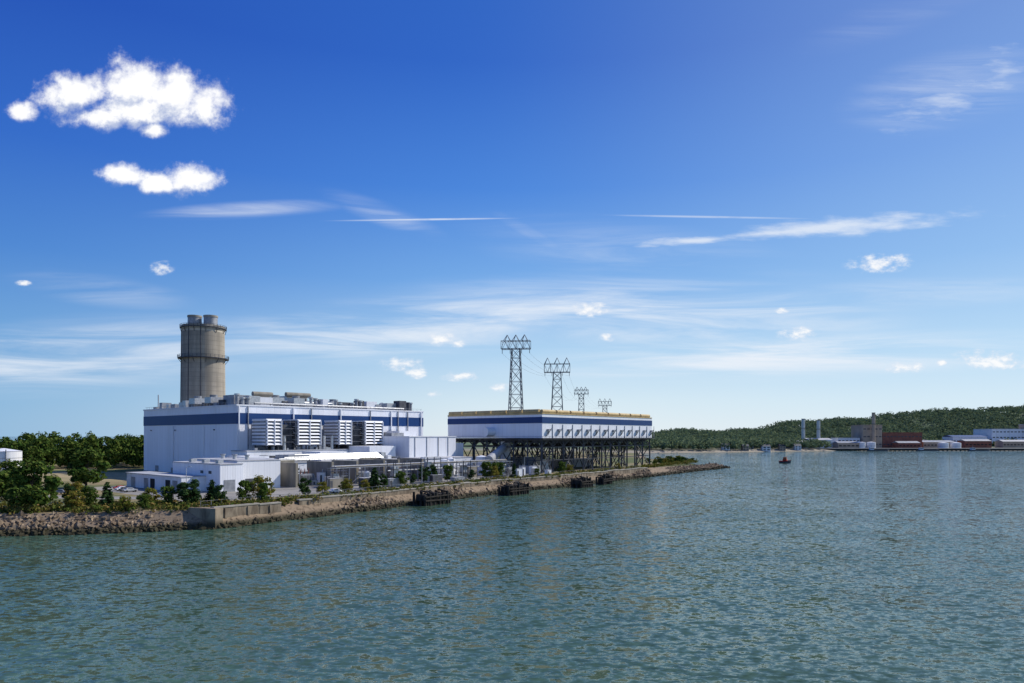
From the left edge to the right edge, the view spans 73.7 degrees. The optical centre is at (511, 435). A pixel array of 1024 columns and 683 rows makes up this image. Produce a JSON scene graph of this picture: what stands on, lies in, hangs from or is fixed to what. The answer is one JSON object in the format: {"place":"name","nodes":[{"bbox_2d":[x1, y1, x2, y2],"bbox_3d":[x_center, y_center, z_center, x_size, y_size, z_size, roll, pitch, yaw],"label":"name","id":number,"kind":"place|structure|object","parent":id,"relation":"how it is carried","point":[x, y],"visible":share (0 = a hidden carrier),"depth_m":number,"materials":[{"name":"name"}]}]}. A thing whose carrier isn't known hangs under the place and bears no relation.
{"place":"outdoors","nodes":[
{"label":"outdoors","id":0,"kind":"place"},
{"bbox_2d":[25,472,126,480],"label":"dry grass field","id":1,"kind":"structure","parent":0,"point":[111,476],"depth_m":326.01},
{"bbox_2d":[48,495,206,499],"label":"service road","id":2,"kind":"structure","parent":0,"point":[115,497],"depth_m":214.88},
{"bbox_2d":[125,454,280,491],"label":"warehouse","id":3,"kind":"structure","parent":0,"point":[229,473],"depth_m":246.33,"materials":[{"name":"white metal"}]},
{"bbox_2d":[131,470,266,491],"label":"doors","id":4,"kind":"structure","parent":3,"relation":"in","point":[229,485],"depth_m":239.89,"materials":[{"name":"grey metal"}]},
{"bbox_2d":[90,474,541,500],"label":"yard pavement","id":5,"kind":"structure","parent":0,"point":[283,491],"depth_m":238.24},
{"bbox_2d":[280,460,297,486],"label":"transformer firewall","id":6,"kind":"object","parent":5,"relation":"on","point":[288,473],"visible":0.64,"depth_m":259.78,"materials":[{"name":"beige concrete"}]},
{"bbox_2d":[298,468,314,485],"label":"transformer","id":7,"kind":"object","parent":5,"relation":"on","point":[309,476],"visible":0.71,"depth_m":267.43,"materials":[{"name":"metal"}]},
{"bbox_2d":[307,459,333,479],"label":"transformer firewall","id":8,"kind":"object","parent":5,"relation":"on","point":[314,467],"visible":0.5,"depth_m":274.58,"materials":[{"name":"beige concrete"}]},
{"bbox_2d":[316,469,325,483],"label":"equipment cabinet","id":9,"kind":"object","parent":5,"relation":"on","point":[321,476],"visible":0.73,"depth_m":268.79,"materials":[{"name":"metal"}]},
{"bbox_2d":[327,475,342,488],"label":"equipment cabinet","id":10,"kind":"object","parent":5,"relation":"on","point":[333,482],"visible":0.85,"depth_m":252.94,"materials":[{"name":"metal"}]},
{"bbox_2d":[326,467,348,481],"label":"steel access platform","id":11,"kind":"structure","parent":5,"relation":"on","point":[334,475],"depth_m":257.54,"materials":[{"name":"silver metal"}]},
{"bbox_2d":[331,459,357,482],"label":"transformer firewall","id":12,"kind":"object","parent":5,"relation":"on","point":[344,462],"visible":0.46,"depth_m":281.10,"materials":[{"name":"beige concrete"}]},
{"bbox_2d":[227,431,472,473],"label":"turbine annex","id":13,"kind":"object","parent":5,"relation":"on","point":[402,444],"visible":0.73,"depth_m":330.74,"materials":[{"name":"white metal"}]},
{"bbox_2d":[251,419,321,449],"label":"air intake filter house","id":14,"kind":"structure","parent":13,"relation":"on","point":[273,432],"depth_m":310.68,"materials":[{"name":"grey metal"}]},
{"bbox_2d":[323,420,382,448],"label":"air intake filter house","id":15,"kind":"structure","parent":13,"relation":"on","point":[345,434],"depth_m":338.36,"materials":[{"name":"grey metal"}]},
{"bbox_2d":[358,457,384,476],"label":"transformer firewall","id":16,"kind":"object","parent":5,"relation":"on","point":[368,460],"visible":0.5,"depth_m":294.41,"materials":[{"name":"beige concrete"}]},
{"bbox_2d":[374,459,399,477],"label":"transformer firewall","id":17,"kind":"object","parent":5,"relation":"on","point":[392,460],"visible":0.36,"depth_m":298.62,"materials":[{"name":"beige concrete"}]},
{"bbox_2d":[387,478,399,486],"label":"equipment cabinet","id":18,"kind":"object","parent":5,"relation":"on","point":[392,482],"visible":0.85,"depth_m":259.11,"materials":[{"name":"metal"}]},
{"bbox_2d":[387,461,410,480],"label":"steel access platform","id":19,"kind":"structure","parent":5,"relation":"on","point":[394,469],"depth_m":275.17,"materials":[{"name":"silver metal"}]},
{"bbox_2d":[397,457,423,477],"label":"transformer firewall","id":20,"kind":"object","parent":5,"relation":"on","point":[413,460],"visible":0.36,"depth_m":309.39,"materials":[{"name":"beige concrete"}]},
{"bbox_2d":[330,459,506,484],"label":"pipe rack","id":21,"kind":"object","parent":5,"relation":"on","point":[399,464],"visible":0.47,"depth_m":293.00,"materials":[{"name":"grey metal"}]},
{"bbox_2d":[423,457,440,473],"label":"steel access platform","id":22,"kind":"structure","parent":5,"relation":"on","point":[427,464],"depth_m":295.05,"materials":[{"name":"silver metal"}]},
{"bbox_2d":[430,474,442,482],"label":"equipment cabinet","id":23,"kind":"object","parent":5,"relation":"on","point":[433,478],"visible":0.84,"depth_m":282.61,"materials":[{"name":"metal"}]},
{"bbox_2d":[448,457,454,476],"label":"process tank","id":24,"kind":"object","parent":5,"relation":"on","point":[453,464],"visible":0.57,"depth_m":323.50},
{"bbox_2d":[457,460,477,479],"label":"steel access platform","id":25,"kind":"structure","parent":5,"relation":"on","point":[463,472],"depth_m":305.32,"materials":[{"name":"silver metal"}]},
{"bbox_2d":[467,466,476,477],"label":"equipment cabinet","id":26,"kind":"object","parent":5,"relation":"on","point":[472,467],"visible":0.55,"depth_m":316.66,"materials":[{"name":"metal"}]},
{"bbox_2d":[476,455,485,474],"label":"process tank","id":27,"kind":"object","parent":5,"relation":"on","point":[480,457],"visible":0.47,"depth_m":339.52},
{"bbox_2d":[495,461,512,476],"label":"steel access platform","id":28,"kind":"structure","parent":5,"relation":"on","point":[507,467],"depth_m":323.37,"materials":[{"name":"silver metal"}]},
{"bbox_2d":[0,450,695,535],"bbox_3d":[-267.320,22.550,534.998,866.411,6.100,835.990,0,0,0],"label":"ground","id":29,"kind":"structure","parent":0,"point":[182,516],"depth_m":208.60,"materials":[{"name":"stone"}]},
{"bbox_2d":[0,468,12,495],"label":"deciduous tree","id":30,"kind":"object","parent":29,"relation":"on","point":[5,475],"visible":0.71,"depth_m":180.98,"materials":[{"name":"green plant"}]},
{"bbox_2d":[0,448,22,468],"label":"storage tank","id":31,"kind":"object","parent":29,"relation":"on","point":[10,454],"visible":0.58,"depth_m":373.39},
{"bbox_2d":[0,480,23,506],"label":"deciduous tree","id":32,"kind":"object","parent":29,"relation":"on","point":[10,500],"visible":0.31,"depth_m":177.37,"materials":[{"name":"green plant"}]},
{"bbox_2d":[0,459,23,470],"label":"deciduous tree","id":33,"kind":"object","parent":29,"relation":"on","point":[8,465],"visible":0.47,"depth_m":278.79,"materials":[{"name":"green plant"}]},
{"bbox_2d":[4,460,64,505],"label":"deciduous tree","id":34,"kind":"object","parent":29,"relation":"on","point":[30,494],"visible":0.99,"depth_m":174.59,"materials":[{"name":"green plant"}]},
{"bbox_2d":[32,477,42,489],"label":"deciduous tree","id":35,"kind":"object","parent":29,"relation":"on","point":[38,485],"visible":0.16,"depth_m":190.95,"materials":[{"name":"green plant"}]},
{"bbox_2d":[62,483,79,503],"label":"dark leaved tree","id":36,"kind":"object","parent":29,"relation":"on","point":[67,487],"visible":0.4,"depth_m":184.92,"materials":[{"name":"green plant"}]},
{"bbox_2d":[0,431,143,467],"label":"woodland","id":37,"kind":"object","parent":29,"relation":"on","point":[117,449],"visible":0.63,"depth_m":412.00,"materials":[{"name":"green plant"}]},
{"bbox_2d":[63,491,86,507],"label":"yellowing tree","id":38,"kind":"object","parent":29,"relation":"on","point":[74,500],"visible":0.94,"depth_m":177.25,"materials":[{"name":"green plant"}]},
{"bbox_2d":[62,481,87,497],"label":"yellowing tree","id":39,"kind":"object","parent":29,"relation":"on","point":[77,486],"visible":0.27,"depth_m":199.73,"materials":[{"name":"green plant"}]},
{"bbox_2d":[65,462,88,483],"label":"dark leaved tree","id":40,"kind":"object","parent":29,"relation":"on","point":[70,467],"visible":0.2,"depth_m":256.70,"materials":[{"name":"green plant"}]},
{"bbox_2d":[66,449,111,485],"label":"deciduous tree","id":41,"kind":"object","parent":29,"relation":"on","point":[84,461],"visible":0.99,"depth_m":253.37,"materials":[{"name":"green plant"}]},
{"bbox_2d":[80,486,99,505],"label":"deciduous tree","id":42,"kind":"object","parent":29,"relation":"on","point":[90,496],"visible":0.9,"depth_m":183.34,"materials":[{"name":"green plant"}]},
{"bbox_2d":[99,482,116,506],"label":"conifer tree","id":43,"kind":"object","parent":29,"relation":"on","point":[107,494],"visible":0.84,"depth_m":181.63,"materials":[{"name":"green plant"}]},
{"bbox_2d":[0,505,217,536],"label":"riprap rocks","id":44,"kind":"object","parent":29,"relation":"on","point":[16,526],"visible":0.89,"depth_m":169.41,"materials":[{"name":"stone"}]},
{"bbox_2d":[115,495,131,510],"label":"yellowing tree","id":45,"kind":"object","parent":29,"relation":"on","point":[123,502],"visible":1,"depth_m":175.36,"materials":[{"name":"green plant"}]},
{"bbox_2d":[136,493,150,508],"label":"deciduous tree","id":46,"kind":"object","parent":29,"relation":"on","point":[142,501],"visible":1,"depth_m":177.75,"materials":[{"name":"green plant"}]},
{"bbox_2d":[143,487,160,500],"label":"yellowing tree","id":47,"kind":"object","parent":29,"relation":"on","point":[153,497],"visible":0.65,"depth_m":189.62,"materials":[{"name":"green plant"}]},
{"bbox_2d":[160,485,174,503],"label":"deciduous tree","id":48,"kind":"object","parent":29,"relation":"on","point":[167,495],"visible":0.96,"depth_m":187.52,"materials":[{"name":"green plant"}]},
{"bbox_2d":[171,482,189,499],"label":"dark leaved tree","id":49,"kind":"object","parent":29,"relation":"on","point":[179,485],"visible":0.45,"depth_m":188.84,"materials":[{"name":"green plant"}]},
{"bbox_2d":[176,479,201,503],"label":"dark leaved tree","id":50,"kind":"object","parent":29,"relation":"on","point":[194,492],"visible":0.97,"depth_m":186.26,"materials":[{"name":"green plant"}]},
{"bbox_2d":[203,479,216,502],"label":"conifer tree","id":51,"kind":"object","parent":29,"relation":"on","point":[209,494],"visible":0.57,"depth_m":190.42,"materials":[{"name":"green plant"}]},
{"bbox_2d":[212,485,227,502],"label":"dark leaved tree","id":52,"kind":"object","parent":29,"relation":"on","point":[217,493],"visible":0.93,"depth_m":186.32,"materials":[{"name":"green plant"}]},
{"bbox_2d":[236,480,252,499],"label":"deciduous tree","id":53,"kind":"object","parent":29,"relation":"on","point":[245,485],"visible":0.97,"depth_m":198.91,"materials":[{"name":"green plant"}]},
{"bbox_2d":[249,474,275,497],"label":"yellowing tree","id":54,"kind":"object","parent":29,"relation":"on","point":[256,481],"visible":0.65,"depth_m":203.39,"materials":[{"name":"green plant"}]},
{"bbox_2d":[256,482,269,499],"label":"deciduous tree","id":55,"kind":"object","parent":29,"relation":"on","point":[263,486],"visible":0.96,"depth_m":196.87,"materials":[{"name":"green plant"}]},
{"bbox_2d":[143,391,423,472],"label":"power plant hall","id":56,"kind":"structure","parent":29,"relation":"on","point":[213,426],"depth_m":336.37,"materials":[{"name":"white metal"}]},
{"bbox_2d":[177,315,228,401],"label":"chimney stack","id":57,"kind":"object","parent":56,"relation":"on","point":[202,358],"visible":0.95,"depth_m":385.54,"materials":[{"name":"concrete"}]},
{"bbox_2d":[298,478,311,493],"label":"dark leaved tree","id":58,"kind":"object","parent":29,"relation":"on","point":[303,487],"visible":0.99,"depth_m":220.47,"materials":[{"name":"green plant"}]},
{"bbox_2d":[316,480,329,493],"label":"yellowing tree","id":59,"kind":"object","parent":29,"relation":"on","point":[319,488],"visible":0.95,"depth_m":223.57,"materials":[{"name":"green plant"}]},
{"bbox_2d":[341,478,353,490],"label":"yellowing tree","id":60,"kind":"object","parent":29,"relation":"on","point":[346,485],"visible":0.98,"depth_m":231.36,"materials":[{"name":"green plant"}]},
{"bbox_2d":[0,459,698,514],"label":"shoreline shrubs","id":61,"kind":"object","parent":29,"relation":"on","point":[97,507],"visible":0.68,"depth_m":187.12,"materials":[{"name":"green plant"}]},
{"bbox_2d":[358,479,369,488],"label":"yellowing tree","id":62,"kind":"object","parent":29,"relation":"on","point":[366,483],"visible":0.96,"depth_m":241.35,"materials":[{"name":"green plant"}]},
{"bbox_2d":[368,467,382,488],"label":"conifer tree","id":63,"kind":"object","parent":29,"relation":"on","point":[374,480],"visible":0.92,"depth_m":247.45,"materials":[{"name":"green plant"}]},
{"bbox_2d":[379,473,387,486],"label":"dark leaved tree","id":64,"kind":"object","parent":29,"relation":"on","point":[384,482],"visible":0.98,"depth_m":250.82,"materials":[{"name":"green plant"}]},
{"bbox_2d":[394,471,409,485],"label":"deciduous tree","id":65,"kind":"object","parent":29,"relation":"on","point":[400,475],"visible":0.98,"depth_m":261.10,"materials":[{"name":"green plant"}]},
{"bbox_2d":[200,465,631,506],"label":"perimeter fence","id":66,"kind":"object","parent":29,"relation":"on","point":[397,484],"visible":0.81,"depth_m":239.69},
{"bbox_2d":[188,467,647,528],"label":"seawall","id":67,"kind":"object","parent":29,"relation":"on","point":[214,516],"visible":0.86,"depth_m":211.10,"materials":[{"name":"concrete"}]},
{"bbox_2d":[418,466,429,482],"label":"dark leaved tree","id":68,"kind":"object","parent":29,"relation":"on","point":[425,474],"visible":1,"depth_m":279.56,"materials":[{"name":"green plant"}]},
{"bbox_2d":[442,464,452,480],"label":"deciduous tree","id":69,"kind":"object","parent":29,"relation":"on","point":[448,471],"visible":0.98,"depth_m":290.31,"materials":[{"name":"green plant"}]},
{"bbox_2d":[217,462,730,528],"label":"shoreline rocks","id":70,"kind":"object","parent":29,"relation":"on","point":[459,493],"visible":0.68,"depth_m":258.27,"materials":[{"name":"stone"}]},
{"bbox_2d":[478,461,493,476],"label":"deciduous tree","id":71,"kind":"object","parent":29,"relation":"on","point":[484,465],"visible":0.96,"depth_m":302.77,"materials":[{"name":"green plant"}]},
{"bbox_2d":[487,465,498,477],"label":"yellowing tree","id":72,"kind":"object","parent":29,"relation":"on","point":[494,472],"visible":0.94,"depth_m":302.21,"materials":[{"name":"green plant"}]},
{"bbox_2d":[492,461,505,477],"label":"deciduous tree","id":73,"kind":"object","parent":29,"relation":"on","point":[500,465],"visible":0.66,"depth_m":306.81,"materials":[{"name":"green plant"}]},
{"bbox_2d":[501,334,530,456],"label":"transmission tower","id":74,"kind":"structure","parent":29,"relation":"on","point":[519,361],"depth_m":458.62,"materials":[{"name":"metal"}]},
{"bbox_2d":[482,427,591,473],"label":"ground level rooms","id":75,"kind":"object","parent":29,"relation":"on","point":[499,451],"visible":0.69,"depth_m":369.41,"materials":[{"name":"beige concrete"}]},
{"bbox_2d":[456,439,649,473],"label":"steel frame","id":76,"kind":"object","parent":29,"relation":"on","point":[556,444],"visible":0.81,"depth_m":391.90,"materials":[{"name":"grey metal"}]},
{"bbox_2d":[456,424,654,438],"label":"walkway and fittings","id":77,"kind":"object","parent":76,"relation":"on","point":[597,431],"visible":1,"depth_m":382.23,"materials":[{"name":"grey metal"}]},
{"bbox_2d":[448,414,651,437],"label":"walls","id":78,"kind":"structure","parent":77,"relation":"on","point":[526,430],"depth_m":377.93,"materials":[{"name":"white metal"}]},
{"bbox_2d":[448,409,649,417],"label":"roof ducts","id":79,"kind":"object","parent":78,"relation":"on","point":[513,412],"visible":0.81,"depth_m":376.57,"materials":[{"name":"grey metal"}]},
{"bbox_2d":[448,417,651,425],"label":"blue band","id":80,"kind":"object","parent":78,"relation":"on","point":[512,420],"visible":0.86,"depth_m":376.88,"materials":[{"name":"metal"}]},
{"bbox_2d":[544,357,569,458],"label":"transmission tower","id":81,"kind":"structure","parent":29,"relation":"on","point":[553,372],"depth_m":557.13,"materials":[{"name":"metal"}]},
{"bbox_2d":[557,461,566,472],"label":"deciduous tree","id":82,"kind":"object","parent":29,"relation":"on","point":[562,468],"visible":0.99,"depth_m":338.88,"materials":[{"name":"green plant"}]},
{"bbox_2d":[0,437,1023,682],"bbox_3d":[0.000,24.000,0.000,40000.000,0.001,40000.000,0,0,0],"label":"water","id":83,"kind":"structure","parent":0,"point":[844,567],"depth_m":107.94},
{"bbox_2d":[412,488,452,505],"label":"mooring dolphin","id":84,"kind":"object","parent":83,"relation":"in","point":[429,498],"visible":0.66,"depth_m":236.25},
{"bbox_2d":[498,482,531,495],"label":"mooring dolphin","id":85,"kind":"object","parent":83,"relation":"in","point":[515,488],"visible":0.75,"depth_m":276.49},
{"bbox_2d":[571,476,593,487],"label":"mooring dolphin","id":86,"kind":"object","parent":83,"relation":"in","point":[582,482],"visible":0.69,"depth_m":316.74},
{"bbox_2d":[595,473,615,484],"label":"mooring dolphin","id":87,"kind":"object","parent":83,"relation":"in","point":[606,478],"visible":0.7,"depth_m":336.19},
{"bbox_2d":[809,448,1023,450],"bbox_3d":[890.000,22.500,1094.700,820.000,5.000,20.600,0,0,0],"label":"wharf","id":88,"kind":"structure","parent":83,"relation":"in","point":[940,449],"depth_m":1084.40,"materials":[{"name":"concrete"}]},
{"bbox_2d":[0,0,1023,436],"label":"sky","id":89,"kind":"structure","parent":0,"point":[720,215],"materials":[{"name":"blue"}]},
{"bbox_2d":[456,412,1023,452],"bbox_3d":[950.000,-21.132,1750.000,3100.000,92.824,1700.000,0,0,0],"label":"shore hill","id":90,"kind":"structure","parent":0,"point":[677,450],"depth_m":1029.83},
{"bbox_2d":[574,387,588,450],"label":"transmission tower","id":91,"kind":"structure","parent":90,"relation":"on","point":[579,409],"depth_m":961.51,"materials":[{"name":"metal"}]},
{"bbox_2d":[598,399,611,411],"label":"transmission tower","id":92,"kind":"structure","parent":90,"relation":"on","point":[605,403],"depth_m":1246.69,"materials":[{"name":"metal"}]},
{"bbox_2d":[801,419,804,438],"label":"industrial chimney","id":93,"kind":"object","parent":90,"relation":"on","point":[802,428],"visible":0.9,"depth_m":1162.86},
{"bbox_2d":[598,405,1023,449],"bbox_3d":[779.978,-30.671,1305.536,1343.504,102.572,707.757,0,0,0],"label":"distant forest","id":94,"kind":"object","parent":90,"relation":"on","point":[777,433],"visible":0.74,"depth_m":1393.27,"materials":[{"name":"green plant"}]},
{"bbox_2d":[817,420,819,437],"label":"industrial chimney","id":95,"kind":"object","parent":90,"relation":"on","point":[818,428],"visible":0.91,"depth_m":1162.34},
{"bbox_2d":[806,438,832,447],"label":"industrial shed","id":96,"kind":"structure","parent":90,"relation":"on","point":[829,439],"depth_m":1152.59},
{"bbox_2d":[831,438,859,441],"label":"industrial shed","id":97,"kind":"structure","parent":90,"relation":"on","point":[846,439],"depth_m":1165.00,"materials":[{"name":"grey metal"}]},
{"bbox_2d":[833,441,858,447],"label":"industrial shed","id":98,"kind":"structure","parent":90,"relation":"on","point":[845,444],"depth_m":1130.00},
{"bbox_2d":[851,425,881,447],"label":"walls","id":99,"kind":"structure","parent":90,"relation":"on","point":[857,431],"depth_m":1160.00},
{"bbox_2d":[866,442,875,447],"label":"oil tank","id":100,"kind":"object","parent":90,"relation":"on","point":[869,444],"visible":0.8,"depth_m":1131.83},
{"bbox_2d":[872,412,874,441],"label":"industrial chimney","id":101,"kind":"object","parent":90,"relation":"on","point":[873,427],"visible":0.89,"depth_m":1147.60,"materials":[{"name":"grey metal"}]},
{"bbox_2d":[882,432,922,447],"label":"brick factory","id":102,"kind":"structure","parent":90,"relation":"on","point":[888,438],"depth_m":1160.00,"materials":[{"name":"red brick"}]},
{"bbox_2d":[892,441,919,447],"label":"brick workshop","id":103,"kind":"structure","parent":90,"relation":"on","point":[905,444],"depth_m":1130.00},
{"bbox_2d":[922,440,953,447],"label":"industrial shed","id":104,"kind":"structure","parent":90,"relation":"on","point":[929,443],"depth_m":1170.00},
{"bbox_2d":[938,442,948,447],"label":"oil tank","id":105,"kind":"object","parent":90,"relation":"on","point":[943,445],"visible":0.87,"depth_m":1133.68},
{"bbox_2d":[950,442,960,447],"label":"oil tank","id":106,"kind":"object","parent":90,"relation":"on","point":[955,445],"visible":0.89,"depth_m":1135.81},
{"bbox_2d":[942,435,986,441],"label":"blue roof shed","id":107,"kind":"structure","parent":90,"relation":"on","point":[955,438],"depth_m":1202.63,"materials":[{"name":"metal"}]},
{"bbox_2d":[957,439,991,447],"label":"brick workshop","id":108,"kind":"structure","parent":90,"relation":"on","point":[977,443],"depth_m":1160.00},
{"bbox_2d":[973,429,1023,441],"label":"white warehouse","id":109,"kind":"structure","parent":90,"relation":"on","point":[994,435],"depth_m":1230.00,"materials":[{"name":"metal"}]},
{"bbox_2d":[995,440,1023,447],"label":"blue roof shed","id":110,"kind":"structure","parent":90,"relation":"on","point":[1009,443],"depth_m":1175.00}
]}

